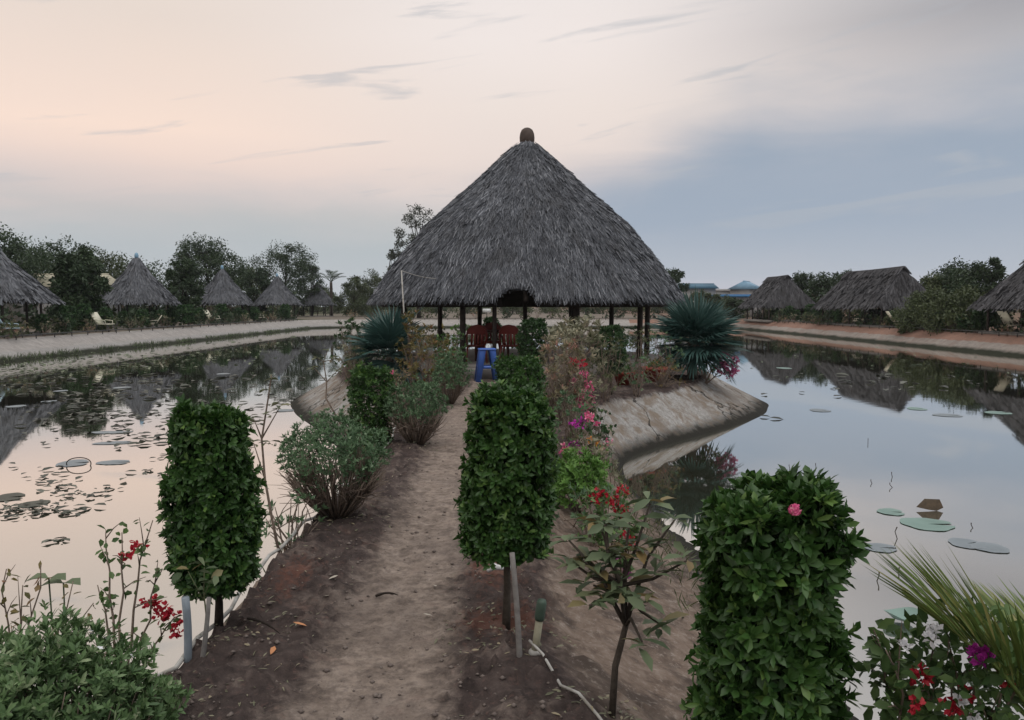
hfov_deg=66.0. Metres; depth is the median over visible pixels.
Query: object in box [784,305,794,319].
bank shrub
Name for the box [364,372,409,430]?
island shrub
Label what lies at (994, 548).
lily pad
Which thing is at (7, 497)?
lily pad
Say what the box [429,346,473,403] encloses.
shrub
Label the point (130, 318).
bank shrub
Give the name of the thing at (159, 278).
tree
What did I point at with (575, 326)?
frangipani
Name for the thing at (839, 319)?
bank shrub
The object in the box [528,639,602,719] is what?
hose
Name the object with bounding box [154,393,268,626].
clipped shrub
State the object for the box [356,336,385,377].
island shrub
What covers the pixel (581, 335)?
island shrub
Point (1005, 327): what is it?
bank shrub
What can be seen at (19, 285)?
thatched hut
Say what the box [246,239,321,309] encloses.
tree
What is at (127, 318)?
bank shrub
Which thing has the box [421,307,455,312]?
tree
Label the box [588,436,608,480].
marigold
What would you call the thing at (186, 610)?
stake
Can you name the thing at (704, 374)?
island shrub
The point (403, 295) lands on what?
pole
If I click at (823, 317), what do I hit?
bank shrub
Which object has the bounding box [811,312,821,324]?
bank shrub
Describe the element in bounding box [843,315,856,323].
bank shrub
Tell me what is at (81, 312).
bank shrub
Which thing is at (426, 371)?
croton
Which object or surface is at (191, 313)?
bank shrub
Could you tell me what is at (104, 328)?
bank shrub
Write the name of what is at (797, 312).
bank shrub
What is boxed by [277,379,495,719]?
path
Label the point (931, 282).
tree
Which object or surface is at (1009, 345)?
earth bank
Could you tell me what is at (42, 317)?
bank shrub
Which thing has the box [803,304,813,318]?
bank shrub
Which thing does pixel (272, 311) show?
bank shrub
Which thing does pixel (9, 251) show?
tree
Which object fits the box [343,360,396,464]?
clipped shrub
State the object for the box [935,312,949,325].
bank shrub
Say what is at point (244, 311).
bank shrub
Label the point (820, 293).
bank shrub
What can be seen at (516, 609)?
stake
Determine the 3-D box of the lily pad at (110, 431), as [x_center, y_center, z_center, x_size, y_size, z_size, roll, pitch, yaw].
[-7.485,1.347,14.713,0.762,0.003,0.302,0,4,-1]
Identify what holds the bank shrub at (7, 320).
on the ground at (338, 316)
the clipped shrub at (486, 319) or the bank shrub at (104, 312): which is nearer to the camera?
the clipped shrub at (486, 319)
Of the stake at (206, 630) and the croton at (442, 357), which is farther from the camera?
the croton at (442, 357)
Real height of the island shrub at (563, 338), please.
1.397 m
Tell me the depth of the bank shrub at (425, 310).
93.28 m
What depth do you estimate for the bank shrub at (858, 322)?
57.40 m
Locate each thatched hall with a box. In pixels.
[738,275,814,321]
[810,266,933,327]
[966,260,1023,335]
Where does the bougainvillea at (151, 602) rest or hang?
on the causeway bank at (657, 692)
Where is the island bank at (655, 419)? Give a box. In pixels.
[290,368,768,463]
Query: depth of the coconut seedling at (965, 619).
2.41 m
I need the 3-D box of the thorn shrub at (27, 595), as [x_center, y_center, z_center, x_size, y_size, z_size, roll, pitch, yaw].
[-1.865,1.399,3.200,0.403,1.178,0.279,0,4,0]
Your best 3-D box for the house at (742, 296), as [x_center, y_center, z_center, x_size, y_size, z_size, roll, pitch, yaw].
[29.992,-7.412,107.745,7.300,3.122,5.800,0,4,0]
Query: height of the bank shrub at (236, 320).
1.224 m
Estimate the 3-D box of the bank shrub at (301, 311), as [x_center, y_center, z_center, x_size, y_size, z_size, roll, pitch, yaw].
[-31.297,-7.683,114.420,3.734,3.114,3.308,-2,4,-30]
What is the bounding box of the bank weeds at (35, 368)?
[0,336,1008,385]
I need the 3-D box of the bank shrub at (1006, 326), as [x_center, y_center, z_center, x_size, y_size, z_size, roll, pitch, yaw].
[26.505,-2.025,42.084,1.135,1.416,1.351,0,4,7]
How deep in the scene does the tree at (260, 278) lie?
91.19 m
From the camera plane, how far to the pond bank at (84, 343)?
49.70 m
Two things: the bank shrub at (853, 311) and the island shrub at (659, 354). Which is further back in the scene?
the bank shrub at (853, 311)
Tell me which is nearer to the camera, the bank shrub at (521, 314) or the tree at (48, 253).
the tree at (48, 253)
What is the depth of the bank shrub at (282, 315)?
79.53 m
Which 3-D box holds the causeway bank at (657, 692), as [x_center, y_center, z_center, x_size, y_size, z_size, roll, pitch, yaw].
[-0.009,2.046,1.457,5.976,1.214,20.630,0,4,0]
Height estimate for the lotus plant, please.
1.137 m
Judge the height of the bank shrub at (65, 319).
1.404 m
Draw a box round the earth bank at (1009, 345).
[629,319,1023,356]
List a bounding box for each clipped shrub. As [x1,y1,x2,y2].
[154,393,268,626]
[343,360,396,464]
[453,379,560,629]
[482,316,501,346]
[491,352,548,396]
[515,317,548,365]
[594,324,629,394]
[679,462,871,719]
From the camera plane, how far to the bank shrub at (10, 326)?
35.86 m
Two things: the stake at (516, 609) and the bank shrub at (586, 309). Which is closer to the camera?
the stake at (516, 609)
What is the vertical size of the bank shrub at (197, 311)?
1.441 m
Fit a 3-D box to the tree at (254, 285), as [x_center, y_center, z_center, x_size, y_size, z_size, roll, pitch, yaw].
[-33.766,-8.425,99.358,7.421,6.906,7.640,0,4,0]
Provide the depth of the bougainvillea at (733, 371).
16.94 m
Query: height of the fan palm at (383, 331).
1.879 m
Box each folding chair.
[0,319,22,338]
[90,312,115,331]
[204,310,221,324]
[885,311,897,327]
[997,311,1023,331]
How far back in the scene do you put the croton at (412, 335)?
15.41 m
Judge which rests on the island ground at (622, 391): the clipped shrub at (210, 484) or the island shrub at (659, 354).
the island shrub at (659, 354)
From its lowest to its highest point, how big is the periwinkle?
0.596 m
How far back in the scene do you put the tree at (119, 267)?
74.94 m
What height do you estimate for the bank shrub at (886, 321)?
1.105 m
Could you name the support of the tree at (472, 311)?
on the ground at (338, 316)
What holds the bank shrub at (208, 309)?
on the ground at (338, 316)
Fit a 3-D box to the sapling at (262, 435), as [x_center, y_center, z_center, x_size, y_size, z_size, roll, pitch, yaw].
[-1.556,0.702,5.064,0.295,1.221,0.155,0,4,0]
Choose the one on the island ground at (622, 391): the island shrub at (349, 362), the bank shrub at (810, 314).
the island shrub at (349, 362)
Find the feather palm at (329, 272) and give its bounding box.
[319,270,345,315]
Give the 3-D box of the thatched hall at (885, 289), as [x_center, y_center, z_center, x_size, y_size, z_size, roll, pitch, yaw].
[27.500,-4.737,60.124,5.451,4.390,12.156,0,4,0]
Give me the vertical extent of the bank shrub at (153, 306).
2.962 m
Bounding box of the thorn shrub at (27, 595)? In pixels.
[0,560,95,681]
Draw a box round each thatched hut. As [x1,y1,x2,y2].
[0,248,64,336]
[101,253,181,327]
[196,265,254,322]
[252,273,303,318]
[297,280,336,316]
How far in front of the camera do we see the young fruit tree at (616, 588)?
3.10 m
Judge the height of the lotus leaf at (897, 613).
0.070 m
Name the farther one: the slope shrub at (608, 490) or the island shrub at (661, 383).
the island shrub at (661, 383)
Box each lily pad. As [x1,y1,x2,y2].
[0,492,24,500]
[6,405,25,406]
[19,500,50,506]
[55,459,88,466]
[92,431,132,432]
[92,441,131,443]
[96,460,129,463]
[278,409,293,411]
[810,409,830,411]
[865,543,896,551]
[877,508,904,514]
[900,518,954,530]
[908,407,927,409]
[932,413,961,416]
[948,538,986,548]
[970,542,1009,552]
[985,411,1011,413]
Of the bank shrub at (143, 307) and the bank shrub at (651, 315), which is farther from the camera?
the bank shrub at (651, 315)
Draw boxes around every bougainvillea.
[86,517,183,704]
[543,355,598,427]
[557,411,609,467]
[575,476,644,578]
[705,349,739,383]
[853,597,1023,719]
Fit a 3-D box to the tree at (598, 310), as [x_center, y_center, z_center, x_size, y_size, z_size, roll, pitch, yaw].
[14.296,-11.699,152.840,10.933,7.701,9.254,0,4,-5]
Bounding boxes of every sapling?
[249,374,290,552]
[307,349,347,436]
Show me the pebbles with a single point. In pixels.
(375, 695)
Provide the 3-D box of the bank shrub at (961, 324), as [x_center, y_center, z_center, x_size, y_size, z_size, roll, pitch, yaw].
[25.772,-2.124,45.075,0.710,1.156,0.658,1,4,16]
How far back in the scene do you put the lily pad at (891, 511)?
9.03 m
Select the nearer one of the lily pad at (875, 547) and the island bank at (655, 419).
the lily pad at (875, 547)
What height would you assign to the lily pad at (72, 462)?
0.003 m
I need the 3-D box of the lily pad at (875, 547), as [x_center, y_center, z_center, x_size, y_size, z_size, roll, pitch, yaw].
[3.575,1.825,7.678,0.328,0.003,0.303,1,4,11]
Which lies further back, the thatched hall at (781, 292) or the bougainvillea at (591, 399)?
the thatched hall at (781, 292)
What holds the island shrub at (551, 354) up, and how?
on the island ground at (622, 391)
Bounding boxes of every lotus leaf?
[884,607,917,620]
[917,499,942,510]
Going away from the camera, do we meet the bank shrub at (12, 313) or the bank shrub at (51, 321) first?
the bank shrub at (51, 321)
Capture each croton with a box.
[387,368,409,397]
[394,310,428,386]
[399,323,452,397]
[430,343,457,381]
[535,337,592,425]
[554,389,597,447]
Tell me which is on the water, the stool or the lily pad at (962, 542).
the lily pad at (962, 542)
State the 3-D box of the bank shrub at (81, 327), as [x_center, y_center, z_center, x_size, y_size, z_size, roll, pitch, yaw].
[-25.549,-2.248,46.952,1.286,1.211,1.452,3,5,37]
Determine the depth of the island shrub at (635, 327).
23.44 m
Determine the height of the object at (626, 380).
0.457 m
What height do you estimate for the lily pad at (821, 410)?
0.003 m
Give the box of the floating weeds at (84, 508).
[0,363,979,543]
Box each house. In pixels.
[0,273,120,325]
[678,283,718,306]
[711,294,760,316]
[716,289,729,293]
[729,280,761,312]
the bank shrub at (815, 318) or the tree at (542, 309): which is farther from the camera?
the tree at (542, 309)
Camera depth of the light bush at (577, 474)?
6.45 m
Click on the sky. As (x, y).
(753, 141)
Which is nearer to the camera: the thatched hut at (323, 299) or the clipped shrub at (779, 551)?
the clipped shrub at (779, 551)
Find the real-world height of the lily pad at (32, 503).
0.003 m
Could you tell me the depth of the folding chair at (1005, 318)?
41.35 m
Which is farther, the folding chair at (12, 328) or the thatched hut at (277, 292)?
the thatched hut at (277, 292)
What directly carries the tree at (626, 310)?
on the ground at (338, 316)
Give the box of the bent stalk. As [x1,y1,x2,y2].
[66,457,90,465]
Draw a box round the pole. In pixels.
[401,270,435,381]
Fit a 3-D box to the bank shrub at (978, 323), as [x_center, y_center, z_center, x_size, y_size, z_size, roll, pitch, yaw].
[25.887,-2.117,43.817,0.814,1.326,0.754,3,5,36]
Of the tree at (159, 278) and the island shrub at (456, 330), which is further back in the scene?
the tree at (159, 278)
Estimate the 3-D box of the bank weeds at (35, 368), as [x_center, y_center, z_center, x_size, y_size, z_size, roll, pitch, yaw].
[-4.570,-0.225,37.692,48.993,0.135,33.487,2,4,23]
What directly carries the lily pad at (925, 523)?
on the water
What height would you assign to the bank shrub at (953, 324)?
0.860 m
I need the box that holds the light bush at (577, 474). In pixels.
[554,446,611,513]
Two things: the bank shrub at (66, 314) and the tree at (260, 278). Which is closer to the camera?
the bank shrub at (66, 314)
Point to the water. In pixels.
(964, 465)
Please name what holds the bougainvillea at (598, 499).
on the causeway bank at (657, 692)
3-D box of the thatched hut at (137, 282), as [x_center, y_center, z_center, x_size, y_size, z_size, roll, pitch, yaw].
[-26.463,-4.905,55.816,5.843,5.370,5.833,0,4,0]
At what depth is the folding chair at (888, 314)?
53.42 m
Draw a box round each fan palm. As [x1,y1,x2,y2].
[339,305,437,384]
[642,285,752,385]
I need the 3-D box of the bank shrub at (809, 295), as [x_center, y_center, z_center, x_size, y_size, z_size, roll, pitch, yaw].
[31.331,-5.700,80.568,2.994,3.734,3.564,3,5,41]
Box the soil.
[142,412,597,719]
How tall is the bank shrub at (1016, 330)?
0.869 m
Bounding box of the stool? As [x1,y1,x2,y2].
[474,348,496,381]
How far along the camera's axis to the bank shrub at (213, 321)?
61.14 m
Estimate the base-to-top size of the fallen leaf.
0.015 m
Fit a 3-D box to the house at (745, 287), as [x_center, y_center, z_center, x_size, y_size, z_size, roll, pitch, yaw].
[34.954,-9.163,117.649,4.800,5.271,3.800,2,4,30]
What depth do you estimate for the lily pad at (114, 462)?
11.86 m
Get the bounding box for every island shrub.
[329,317,368,373]
[329,344,360,383]
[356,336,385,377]
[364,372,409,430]
[394,334,423,379]
[417,325,449,350]
[430,331,470,390]
[444,323,473,348]
[539,334,576,390]
[543,326,607,406]
[557,324,595,348]
[566,357,599,389]
[580,332,629,402]
[620,355,654,397]
[621,324,665,353]
[625,328,654,387]
[634,358,686,387]
[642,330,685,382]
[686,336,717,377]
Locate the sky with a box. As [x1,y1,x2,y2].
[0,0,1023,306]
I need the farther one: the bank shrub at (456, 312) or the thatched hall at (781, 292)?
the bank shrub at (456, 312)
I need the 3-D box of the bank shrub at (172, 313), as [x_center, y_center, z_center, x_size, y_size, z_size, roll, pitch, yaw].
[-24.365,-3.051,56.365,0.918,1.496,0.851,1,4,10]
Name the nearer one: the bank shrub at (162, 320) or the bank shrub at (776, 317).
the bank shrub at (162, 320)
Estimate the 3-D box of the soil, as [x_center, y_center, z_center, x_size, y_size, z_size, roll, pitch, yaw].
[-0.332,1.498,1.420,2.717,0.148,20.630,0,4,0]
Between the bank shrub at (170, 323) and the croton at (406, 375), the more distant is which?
the bank shrub at (170, 323)
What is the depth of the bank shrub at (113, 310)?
56.84 m
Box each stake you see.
[181,596,191,662]
[200,597,210,656]
[509,552,521,657]
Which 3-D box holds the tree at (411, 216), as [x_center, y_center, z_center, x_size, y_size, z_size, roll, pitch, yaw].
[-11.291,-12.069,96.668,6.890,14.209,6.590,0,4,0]
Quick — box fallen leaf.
[270,646,275,653]
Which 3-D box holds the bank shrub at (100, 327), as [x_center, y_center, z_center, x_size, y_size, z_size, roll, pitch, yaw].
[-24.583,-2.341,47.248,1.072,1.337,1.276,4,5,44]
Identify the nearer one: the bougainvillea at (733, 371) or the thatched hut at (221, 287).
the bougainvillea at (733, 371)
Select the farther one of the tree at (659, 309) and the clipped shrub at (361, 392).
the tree at (659, 309)
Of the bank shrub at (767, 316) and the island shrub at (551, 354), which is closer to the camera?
the island shrub at (551, 354)
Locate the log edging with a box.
[224,580,258,624]
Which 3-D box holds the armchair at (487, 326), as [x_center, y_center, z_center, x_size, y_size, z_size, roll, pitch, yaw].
[-0.549,-0.548,21.246,0.588,0.934,0.604,0,4,2]
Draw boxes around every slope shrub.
[555,479,627,547]
[565,435,618,477]
[582,406,616,442]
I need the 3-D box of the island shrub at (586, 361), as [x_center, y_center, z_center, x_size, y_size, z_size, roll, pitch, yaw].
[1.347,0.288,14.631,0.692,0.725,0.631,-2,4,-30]
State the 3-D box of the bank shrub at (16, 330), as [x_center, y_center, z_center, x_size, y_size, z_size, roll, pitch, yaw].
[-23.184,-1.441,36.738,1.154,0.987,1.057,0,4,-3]
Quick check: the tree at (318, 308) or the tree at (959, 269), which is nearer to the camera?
the tree at (959, 269)
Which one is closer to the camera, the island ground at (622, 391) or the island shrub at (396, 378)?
the island shrub at (396, 378)
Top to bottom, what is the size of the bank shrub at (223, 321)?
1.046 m
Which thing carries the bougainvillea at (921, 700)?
on the causeway bank at (657, 692)
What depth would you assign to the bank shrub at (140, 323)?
50.07 m
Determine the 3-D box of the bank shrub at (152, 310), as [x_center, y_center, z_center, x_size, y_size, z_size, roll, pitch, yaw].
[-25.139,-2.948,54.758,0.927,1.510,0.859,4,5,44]
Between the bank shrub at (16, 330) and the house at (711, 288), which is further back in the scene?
the house at (711, 288)
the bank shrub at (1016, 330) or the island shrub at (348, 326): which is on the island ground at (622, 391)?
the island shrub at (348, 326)
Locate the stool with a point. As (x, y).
(480, 366)
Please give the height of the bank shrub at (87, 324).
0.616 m
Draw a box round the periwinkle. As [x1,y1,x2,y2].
[603,438,615,485]
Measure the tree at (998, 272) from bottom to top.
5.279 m
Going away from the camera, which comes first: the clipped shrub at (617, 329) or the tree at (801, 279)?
the clipped shrub at (617, 329)
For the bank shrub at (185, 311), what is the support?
on the ground at (338, 316)
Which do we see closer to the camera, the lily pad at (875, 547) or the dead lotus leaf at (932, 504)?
the lily pad at (875, 547)
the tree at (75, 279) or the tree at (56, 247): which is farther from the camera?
the tree at (56, 247)
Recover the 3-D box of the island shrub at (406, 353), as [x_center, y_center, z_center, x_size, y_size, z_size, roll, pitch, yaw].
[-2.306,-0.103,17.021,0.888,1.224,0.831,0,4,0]
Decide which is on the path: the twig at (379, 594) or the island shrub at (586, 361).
the twig at (379, 594)
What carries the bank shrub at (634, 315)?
on the ground at (338, 316)
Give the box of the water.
[0,327,1023,719]
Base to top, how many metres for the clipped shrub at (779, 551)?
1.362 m
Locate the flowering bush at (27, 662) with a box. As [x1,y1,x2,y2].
[0,599,194,719]
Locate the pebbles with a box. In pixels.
[175,417,587,719]
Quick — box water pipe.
[116,427,395,717]
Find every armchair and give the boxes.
[466,325,487,362]
[482,322,501,357]
[498,325,520,359]
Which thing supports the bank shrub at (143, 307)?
on the ground at (338, 316)
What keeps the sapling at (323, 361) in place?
on the island bank at (655, 419)
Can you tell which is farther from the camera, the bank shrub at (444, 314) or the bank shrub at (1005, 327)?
the bank shrub at (444, 314)
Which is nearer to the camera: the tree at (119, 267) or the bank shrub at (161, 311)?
the bank shrub at (161, 311)
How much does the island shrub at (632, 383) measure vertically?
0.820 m
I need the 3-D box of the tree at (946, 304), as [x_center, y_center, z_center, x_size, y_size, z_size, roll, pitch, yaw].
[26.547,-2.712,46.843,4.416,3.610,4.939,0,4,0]
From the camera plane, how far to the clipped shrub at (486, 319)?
26.84 m
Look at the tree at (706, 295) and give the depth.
99.06 m
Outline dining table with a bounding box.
[475,330,508,360]
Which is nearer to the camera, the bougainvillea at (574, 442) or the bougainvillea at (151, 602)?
the bougainvillea at (151, 602)
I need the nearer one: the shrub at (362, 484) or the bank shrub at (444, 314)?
the shrub at (362, 484)
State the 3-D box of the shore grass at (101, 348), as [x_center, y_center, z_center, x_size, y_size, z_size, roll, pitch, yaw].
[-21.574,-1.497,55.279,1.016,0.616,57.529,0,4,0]
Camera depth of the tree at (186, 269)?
65.31 m
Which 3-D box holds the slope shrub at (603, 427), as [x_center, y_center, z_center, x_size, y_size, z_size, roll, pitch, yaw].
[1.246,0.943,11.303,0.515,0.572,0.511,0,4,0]
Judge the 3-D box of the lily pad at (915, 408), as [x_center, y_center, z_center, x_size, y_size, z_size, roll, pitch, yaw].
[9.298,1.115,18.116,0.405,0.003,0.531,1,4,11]
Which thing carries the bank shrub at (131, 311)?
on the ground at (338, 316)
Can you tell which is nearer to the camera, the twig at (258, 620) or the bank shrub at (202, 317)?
the twig at (258, 620)
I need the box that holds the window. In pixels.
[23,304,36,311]
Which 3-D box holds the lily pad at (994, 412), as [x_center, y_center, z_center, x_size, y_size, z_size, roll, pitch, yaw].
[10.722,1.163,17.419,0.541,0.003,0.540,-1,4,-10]
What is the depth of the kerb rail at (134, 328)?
47.05 m
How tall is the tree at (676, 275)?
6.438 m
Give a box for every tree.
[0,221,52,310]
[2,232,60,272]
[36,235,108,272]
[42,245,113,329]
[92,245,145,312]
[113,260,188,309]
[164,232,253,318]
[164,258,206,323]
[229,267,262,310]
[240,267,270,316]
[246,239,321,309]
[296,260,327,315]
[305,284,346,313]
[332,275,371,316]
[341,290,374,314]
[347,268,387,315]
[381,307,416,314]
[382,246,402,315]
[393,204,433,317]
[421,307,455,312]
[459,307,487,313]
[485,307,533,314]
[535,307,563,313]
[549,491,699,718]
[561,307,608,313]
[606,307,644,313]
[650,307,675,312]
[661,267,689,310]
[688,289,712,310]
[708,294,737,317]
[723,296,749,317]
[792,270,814,293]
[800,271,842,320]
[820,269,851,317]
[889,284,955,333]
[916,285,987,335]
[918,271,959,294]
[931,255,971,283]
[937,259,1015,325]
[982,256,1006,292]
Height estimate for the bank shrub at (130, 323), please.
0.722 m
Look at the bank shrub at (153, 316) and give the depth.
52.69 m
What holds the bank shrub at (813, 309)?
on the ground at (338, 316)
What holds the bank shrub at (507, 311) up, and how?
on the ground at (338, 316)
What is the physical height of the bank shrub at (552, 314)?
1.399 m
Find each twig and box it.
[247,617,279,633]
[375,592,397,596]
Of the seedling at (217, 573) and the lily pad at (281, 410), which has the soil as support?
the seedling at (217, 573)
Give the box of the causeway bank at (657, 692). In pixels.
[195,414,858,719]
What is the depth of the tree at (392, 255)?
98.31 m
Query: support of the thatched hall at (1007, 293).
on the ground at (338, 316)
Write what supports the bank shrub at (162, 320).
on the ground at (338, 316)
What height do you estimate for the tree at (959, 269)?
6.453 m
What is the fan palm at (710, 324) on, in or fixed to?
on the island ground at (622, 391)
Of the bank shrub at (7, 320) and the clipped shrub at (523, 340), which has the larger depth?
the bank shrub at (7, 320)
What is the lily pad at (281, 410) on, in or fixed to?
on the water
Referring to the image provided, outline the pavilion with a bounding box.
[366,127,686,378]
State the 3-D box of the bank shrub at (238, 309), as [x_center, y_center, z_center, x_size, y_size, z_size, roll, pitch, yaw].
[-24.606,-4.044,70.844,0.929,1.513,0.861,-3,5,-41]
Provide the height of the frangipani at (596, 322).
1.535 m
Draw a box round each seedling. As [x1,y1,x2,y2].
[171,557,222,612]
[861,539,1023,715]
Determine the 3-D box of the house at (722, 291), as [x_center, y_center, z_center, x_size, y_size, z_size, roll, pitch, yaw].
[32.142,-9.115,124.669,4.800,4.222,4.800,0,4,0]
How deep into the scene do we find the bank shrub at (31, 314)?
53.13 m
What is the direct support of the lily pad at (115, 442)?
on the water
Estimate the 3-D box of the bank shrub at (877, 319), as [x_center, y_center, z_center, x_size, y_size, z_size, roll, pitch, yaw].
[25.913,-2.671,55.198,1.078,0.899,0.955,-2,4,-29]
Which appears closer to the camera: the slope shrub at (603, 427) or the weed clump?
the weed clump
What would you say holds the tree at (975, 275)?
on the ground at (338, 316)
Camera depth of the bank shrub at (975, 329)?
44.20 m
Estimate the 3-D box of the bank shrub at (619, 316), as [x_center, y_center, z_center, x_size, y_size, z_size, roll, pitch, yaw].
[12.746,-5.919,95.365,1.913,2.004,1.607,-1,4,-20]
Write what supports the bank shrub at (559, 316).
on the ground at (338, 316)
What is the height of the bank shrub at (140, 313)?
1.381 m
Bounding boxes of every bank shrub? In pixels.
[0,315,14,334]
[0,319,28,337]
[0,320,20,338]
[4,304,39,326]
[13,324,27,336]
[19,324,33,335]
[21,283,56,326]
[29,315,59,334]
[33,313,49,335]
[40,321,53,335]
[48,309,72,333]
[57,312,71,329]
[58,305,77,327]
[73,315,93,330]
[75,303,95,329]
[83,323,95,332]
[84,317,98,332]
[91,311,110,329]
[94,293,116,325]
[97,315,120,331]
[98,306,113,326]
[117,310,128,328]
[119,313,136,329]
[121,304,135,321]
[123,315,137,327]
[125,319,135,329]
[134,304,164,319]
[134,316,150,328]
[136,309,148,325]
[139,310,157,326]
[145,307,157,322]
[151,304,172,320]
[155,309,166,323]
[155,314,167,327]
[164,316,173,327]
[165,307,177,322]
[176,304,190,326]
[181,305,194,324]
[193,308,199,323]
[193,314,204,325]
[196,306,204,321]
[201,305,216,319]
[203,309,219,324]
[215,303,228,319]
[221,313,231,324]
[228,311,240,323]
[233,307,241,319]
[235,312,249,321]
[241,310,248,319]
[250,307,259,319]
[268,307,279,319]
[276,312,284,320]
[279,304,290,317]
[292,305,307,315]
[347,309,357,317]
[420,307,434,318]
[435,307,448,317]
[452,308,459,317]
[502,307,511,318]
[517,308,531,317]
[545,309,556,318]
[557,309,568,317]
[583,307,594,317]
[614,307,624,318]
[632,307,644,317]
[650,308,658,318]
[764,311,772,319]
[772,308,784,322]
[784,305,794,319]
[793,309,800,319]
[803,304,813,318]
[803,312,811,321]
[808,287,824,320]
[808,288,834,319]
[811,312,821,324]
[812,304,821,318]
[815,316,824,324]
[822,310,833,324]
[829,309,845,323]
[833,309,856,320]
[833,310,842,322]
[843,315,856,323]
[856,309,871,326]
[867,310,882,324]
[875,317,886,325]
[885,314,896,327]
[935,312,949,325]
[948,319,964,331]
[956,313,968,328]
[965,309,985,332]
[970,311,984,332]
[983,309,1004,330]
[991,315,1013,331]
[995,310,1018,331]
[999,325,1014,335]
[1001,321,1019,331]
[1019,313,1023,332]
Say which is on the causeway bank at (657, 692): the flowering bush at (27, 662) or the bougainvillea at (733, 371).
the flowering bush at (27, 662)
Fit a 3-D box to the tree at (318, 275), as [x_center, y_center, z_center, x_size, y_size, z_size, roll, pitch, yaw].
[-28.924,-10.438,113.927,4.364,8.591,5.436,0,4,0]
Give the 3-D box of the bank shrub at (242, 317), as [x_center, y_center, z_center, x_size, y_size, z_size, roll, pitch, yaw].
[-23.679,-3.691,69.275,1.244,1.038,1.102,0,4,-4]
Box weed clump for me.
[261,486,328,552]
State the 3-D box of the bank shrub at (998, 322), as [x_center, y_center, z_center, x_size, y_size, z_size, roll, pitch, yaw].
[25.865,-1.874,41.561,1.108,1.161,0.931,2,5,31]
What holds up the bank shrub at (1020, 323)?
on the ground at (338, 316)
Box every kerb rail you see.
[0,319,297,339]
[761,319,1023,336]
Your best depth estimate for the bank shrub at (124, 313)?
51.22 m
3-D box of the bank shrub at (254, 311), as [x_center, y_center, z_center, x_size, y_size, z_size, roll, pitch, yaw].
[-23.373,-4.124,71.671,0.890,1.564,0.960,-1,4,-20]
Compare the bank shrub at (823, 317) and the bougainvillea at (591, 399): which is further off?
the bank shrub at (823, 317)
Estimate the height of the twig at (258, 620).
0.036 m
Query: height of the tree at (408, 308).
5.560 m
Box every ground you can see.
[0,307,1019,338]
[339,359,706,415]
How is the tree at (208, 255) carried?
on the ground at (338, 316)
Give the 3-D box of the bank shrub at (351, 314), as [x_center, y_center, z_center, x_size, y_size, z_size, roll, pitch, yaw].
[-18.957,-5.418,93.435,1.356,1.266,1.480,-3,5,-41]
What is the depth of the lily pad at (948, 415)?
16.97 m
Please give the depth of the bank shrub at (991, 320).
42.92 m
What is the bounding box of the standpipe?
[528,598,546,655]
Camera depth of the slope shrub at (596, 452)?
7.66 m
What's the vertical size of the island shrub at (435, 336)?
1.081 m
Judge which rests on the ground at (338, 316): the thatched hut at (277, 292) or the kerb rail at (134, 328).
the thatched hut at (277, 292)
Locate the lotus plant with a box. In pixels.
[27,573,80,624]
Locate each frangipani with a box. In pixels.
[538,320,609,395]
[553,313,605,386]
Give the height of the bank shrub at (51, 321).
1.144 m
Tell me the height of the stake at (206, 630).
0.345 m
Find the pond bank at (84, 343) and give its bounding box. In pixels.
[0,319,629,361]
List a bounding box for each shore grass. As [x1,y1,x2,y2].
[0,326,309,361]
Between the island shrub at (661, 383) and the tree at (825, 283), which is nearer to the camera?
the island shrub at (661, 383)
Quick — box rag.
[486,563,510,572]
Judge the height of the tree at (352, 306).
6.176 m
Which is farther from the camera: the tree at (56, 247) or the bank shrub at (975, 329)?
the tree at (56, 247)
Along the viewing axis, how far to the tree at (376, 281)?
117.00 m
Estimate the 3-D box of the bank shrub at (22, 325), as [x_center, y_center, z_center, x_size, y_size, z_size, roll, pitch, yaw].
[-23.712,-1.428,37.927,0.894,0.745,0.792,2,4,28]
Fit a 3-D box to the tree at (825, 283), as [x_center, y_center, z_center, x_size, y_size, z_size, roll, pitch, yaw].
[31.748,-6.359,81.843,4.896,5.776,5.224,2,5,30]
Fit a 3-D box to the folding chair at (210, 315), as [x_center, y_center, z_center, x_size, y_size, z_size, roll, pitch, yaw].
[-24.085,-3.429,63.393,1.242,1.204,0.737,1,4,10]
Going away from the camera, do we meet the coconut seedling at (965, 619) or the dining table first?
the coconut seedling at (965, 619)
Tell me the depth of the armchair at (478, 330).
18.75 m
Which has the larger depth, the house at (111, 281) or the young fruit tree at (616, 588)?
the house at (111, 281)
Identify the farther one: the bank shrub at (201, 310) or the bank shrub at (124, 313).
the bank shrub at (201, 310)
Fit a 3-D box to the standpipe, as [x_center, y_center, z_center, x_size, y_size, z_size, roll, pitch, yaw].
[0.116,1.246,3.644,0.086,0.286,0.060,0,4,0]
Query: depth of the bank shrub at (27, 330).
38.90 m
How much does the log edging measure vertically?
0.176 m

